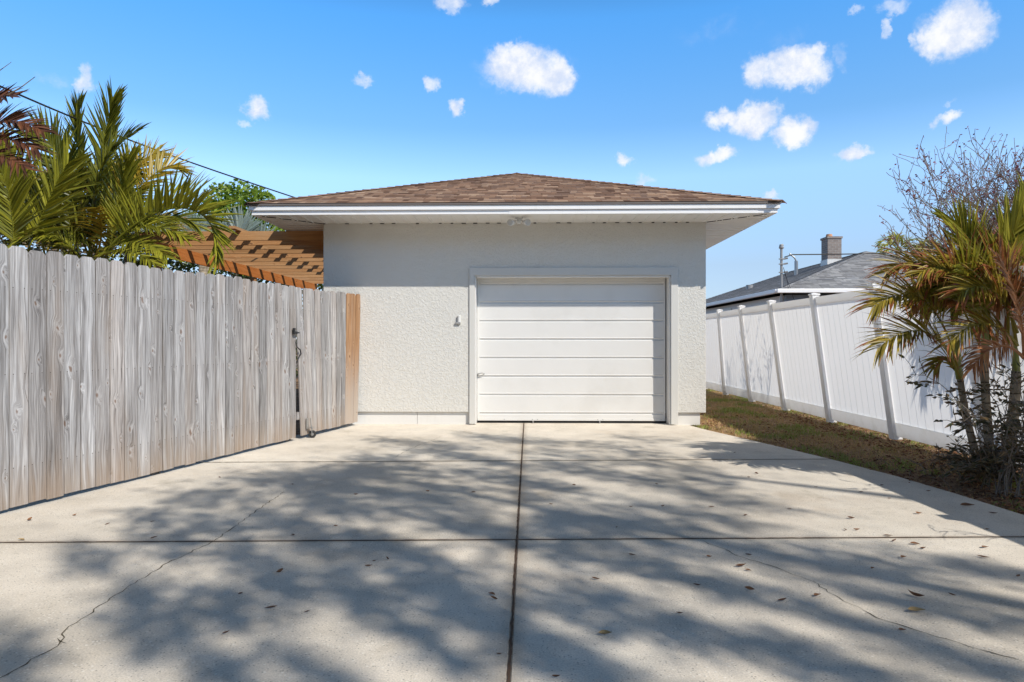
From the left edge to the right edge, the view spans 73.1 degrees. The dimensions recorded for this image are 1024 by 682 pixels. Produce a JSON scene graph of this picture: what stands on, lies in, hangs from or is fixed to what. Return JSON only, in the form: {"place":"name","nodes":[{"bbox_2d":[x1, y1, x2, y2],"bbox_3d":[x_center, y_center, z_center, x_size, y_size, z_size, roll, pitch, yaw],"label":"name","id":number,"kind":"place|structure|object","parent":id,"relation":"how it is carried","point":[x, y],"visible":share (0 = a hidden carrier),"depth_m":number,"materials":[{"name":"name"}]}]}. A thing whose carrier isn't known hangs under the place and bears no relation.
{"place":"outdoors","nodes":[
{"label":"outdoors","id":0,"kind":"place"},
{"bbox_2d":[0,235,114,254],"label":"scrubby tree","id":1,"kind":"object","parent":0,"point":[80,252],"visible":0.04,"depth_m":17.17,"materials":[{"name":"green plant"}]},
{"bbox_2d":[0,418,1023,681],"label":"driveway","id":2,"kind":"structure","parent":0,"point":[102,584],"depth_m":3.60,"materials":[{"name":"concrete"}]},
{"bbox_2d":[0,243,295,510],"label":"wooden fence","id":3,"kind":"object","parent":2,"relation":"on","point":[113,371],"visible":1,"depth_m":5.75,"materials":[{"name":"grey wood"}]},
{"bbox_2d":[292,287,359,437],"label":"wooden gate","id":4,"kind":"structure","parent":3,"relation":"attached to","point":[327,346],"depth_m":8.87,"materials":[{"name":"grey wood"}]},
{"bbox_2d":[598,630,610,633],"bbox_3d":[0.374,1.169,2.772,0.055,0.011,0.028,-3,0,3],"label":"fallen leaf","id":5,"kind":"object","parent":2,"relation":"on","point":[604,631],"visible":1,"depth_m":2.77,"materials":[{"name":"beige plant"}]},
{"bbox_2d":[908,606,924,610],"bbox_3d":[1.758,1.168,3.008,0.078,0.012,0.036,0,1,0],"label":"fallen leaf","id":6,"kind":"object","parent":2,"relation":"on","point":[912,608],"visible":1,"depth_m":3.01,"materials":[{"name":"beige plant"}]},
{"bbox_2d":[909,590,923,595],"bbox_3d":[1.857,1.165,3.183,0.025,0.018,0.078,-3,5,-30],"label":"fallen leaf","id":7,"kind":"object","parent":2,"relation":"on","point":[915,594],"visible":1,"depth_m":3.18,"materials":[{"name":"brown plant"}]},
{"bbox_2d":[960,503,974,505],"bbox_3d":[3.234,1.163,4.915,0.094,0.018,0.037,-2,3,14],"label":"fallen leaf","id":8,"kind":"object","parent":2,"relation":"on","point":[966,504],"visible":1,"depth_m":4.92,"materials":[{"name":"brown plant"}]},
{"bbox_2d":[0,0,1023,338],"label":"sky","id":9,"kind":"structure","parent":0,"point":[808,105],"materials":[{"name":"blue"}]},
{"bbox_2d":[296,355,1023,604],"bbox_3d":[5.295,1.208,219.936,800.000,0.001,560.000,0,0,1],"label":"ground","id":10,"kind":"structure","parent":0,"point":[954,485],"depth_m":7.91,"materials":[{"name":"soil"}]},
{"bbox_2d":[0,62,60,178],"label":"dried palm","id":11,"kind":"object","parent":10,"relation":"on","point":[14,117],"visible":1,"depth_m":6.80,"materials":[{"name":"brown plant"}]},
{"bbox_2d":[29,244,180,270],"bbox_3d":[-7.309,-0.234,11.086,4.118,2.898,1.391,0,0,1],"label":"bush","id":12,"kind":"object","parent":10,"relation":"on","point":[177,263],"depth_m":11.04,"materials":[{"name":"green plant"}]},
{"bbox_2d":[0,79,244,274],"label":"palm clump","id":13,"kind":"object","parent":10,"relation":"on","point":[54,206],"visible":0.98,"depth_m":8.72,"materials":[{"name":"green plant"}]},
{"bbox_2d":[128,205,280,275],"bbox_3d":[-9.313,-1.409,20.762,5.074,5.238,1.140,0,0,1],"label":"fan palm","id":14,"kind":"object","parent":10,"relation":"on","point":[246,222],"visible":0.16,"depth_m":20.46,"materials":[{"name":"green plant"}]},
{"bbox_2d":[108,248,322,376],"bbox_3d":[-7.497,-1.085,22.185,11.183,4.586,1.842,0,0,1],"label":"hedge","id":15,"kind":"object","parent":10,"relation":"on","point":[183,266],"visible":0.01,"depth_m":22.11,"materials":[{"name":"green plant"}]},
{"bbox_2d":[136,226,322,290],"bbox_3d":[-4.109,-0.251,14.303,3.067,2.882,8.300,0,0,1],"label":"pergola","id":16,"kind":"object","parent":10,"relation":"on","point":[292,258],"visible":0.41,"depth_m":11.93,"materials":[{"name":"brown wood"}]},
{"bbox_2d":[185,178,285,277],"bbox_3d":[-10.157,-2.352,25.438,4.834,7.172,3.159,0,0,1],"label":"leafy tree","id":17,"kind":"object","parent":10,"relation":"on","point":[251,195],"visible":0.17,"depth_m":24.87,"materials":[{"name":"green plant"}]},
{"bbox_2d":[243,172,786,424],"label":"garage","id":18,"kind":"structure","parent":10,"relation":"on","point":[579,301],"depth_m":9.77,"materials":[{"name":"paint"}]},
{"bbox_2d":[0,85,293,196],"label":"overhead cable","id":19,"kind":"object","parent":18,"relation":"attached to","point":[151,147],"visible":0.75,"depth_m":10.86,"materials":[{"name":"black metal"}]},
{"bbox_2d":[455,315,460,323],"bbox_3d":[-0.761,-0.301,9.738,0.077,0.124,0.036,0,0,1],"label":"wall sensor","id":20,"kind":"object","parent":18,"relation":"attached to","point":[458,319],"depth_m":9.72,"materials":[{"name":"white plastic"}]},
{"bbox_2d":[507,217,530,225],"bbox_3d":[0.094,-1.601,9.267,0.319,0.128,0.178,0,0,1],"label":"flood light","id":21,"kind":"object","parent":18,"relation":"attached to","point":[511,222],"visible":1,"depth_m":9.21,"materials":[{"name":"white plastic"}]},
{"bbox_2d":[477,278,665,422],"bbox_3d":[0.848,0.142,9.914,2.722,2.074,0.098,0,0,1],"label":"garage door","id":22,"kind":"structure","parent":18,"relation":"in","point":[549,350],"depth_m":9.92,"materials":[{"name":"paint"}]},
{"bbox_2d":[706,234,916,313],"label":"neighbor house","id":23,"kind":"structure","parent":10,"relation":"on","point":[832,274],"depth_m":22.59,"materials":[{"name":"grey"}]},
{"bbox_2d":[784,251,930,257],"bbox_3d":[12.975,-2.755,20.880,10.104,0.635,0.131,0,0,-7],"label":"power line","id":24,"kind":"object","parent":23,"relation":"attached to","point":[842,254],"visible":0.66,"depth_m":20.42,"materials":[{"name":"black metal"}]},
{"bbox_2d":[693,389,1023,513],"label":"grass","id":25,"kind":"structure","parent":10,"relation":"on","point":[739,400],"depth_m":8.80,"materials":[{"name":"green plant"}]},
{"bbox_2d":[706,266,1023,463],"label":"vinyl fence","id":26,"kind":"object","parent":10,"relation":"on","point":[796,355],"visible":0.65,"depth_m":9.48,"materials":[{"name":"white plastic"}]},
{"bbox_2d":[874,230,924,256],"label":"tree","id":27,"kind":"object","parent":10,"relation":"on","point":[878,243],"visible":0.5,"depth_m":41.41,"materials":[{"name":"green plant"}]},
{"bbox_2d":[913,236,946,257],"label":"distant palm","id":28,"kind":"object","parent":10,"relation":"on","point":[928,246],"visible":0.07,"depth_m":45.29,"materials":[{"name":"green plant"}]},
{"bbox_2d":[846,170,1023,477],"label":"clumping palm","id":29,"kind":"object","parent":10,"relation":"on","point":[974,274],"visible":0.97,"depth_m":5.87,"materials":[{"name":"green plant"}]},
{"bbox_2d":[872,126,1023,260],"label":"bare tree","id":30,"kind":"object","parent":10,"relation":"on","point":[985,194],"visible":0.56,"depth_m":11.34,"materials":[{"name":"brown plant"}]},
{"bbox_2d":[882,456,1023,496],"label":"fallen twigs","id":31,"kind":"object","parent":10,"relation":"on","point":[960,476],"visible":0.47,"depth_m":5.90,"materials":[{"name":"brown plant"}]},
{"bbox_2d":[898,354,1023,499],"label":"woody shrub","id":32,"kind":"object","parent":10,"relation":"on","point":[1005,430],"visible":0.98,"depth_m":5.49,"materials":[{"name":"green plant"}]},
{"bbox_2d":[929,435,1018,483],"bbox_3d":[3.919,1.022,5.889,0.612,0.520,0.684,0,0,25],"label":"weed","id":33,"kind":"object","parent":10,"relation":"on","point":[950,456],"visible":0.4,"depth_m":5.88,"materials":[{"name":"green plant"}]},
{"bbox_2d":[941,435,1023,489],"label":"weed","id":34,"kind":"object","parent":10,"relation":"on","point":[981,469],"visible":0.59,"depth_m":5.52,"materials":[{"name":"green plant"}]}
]}

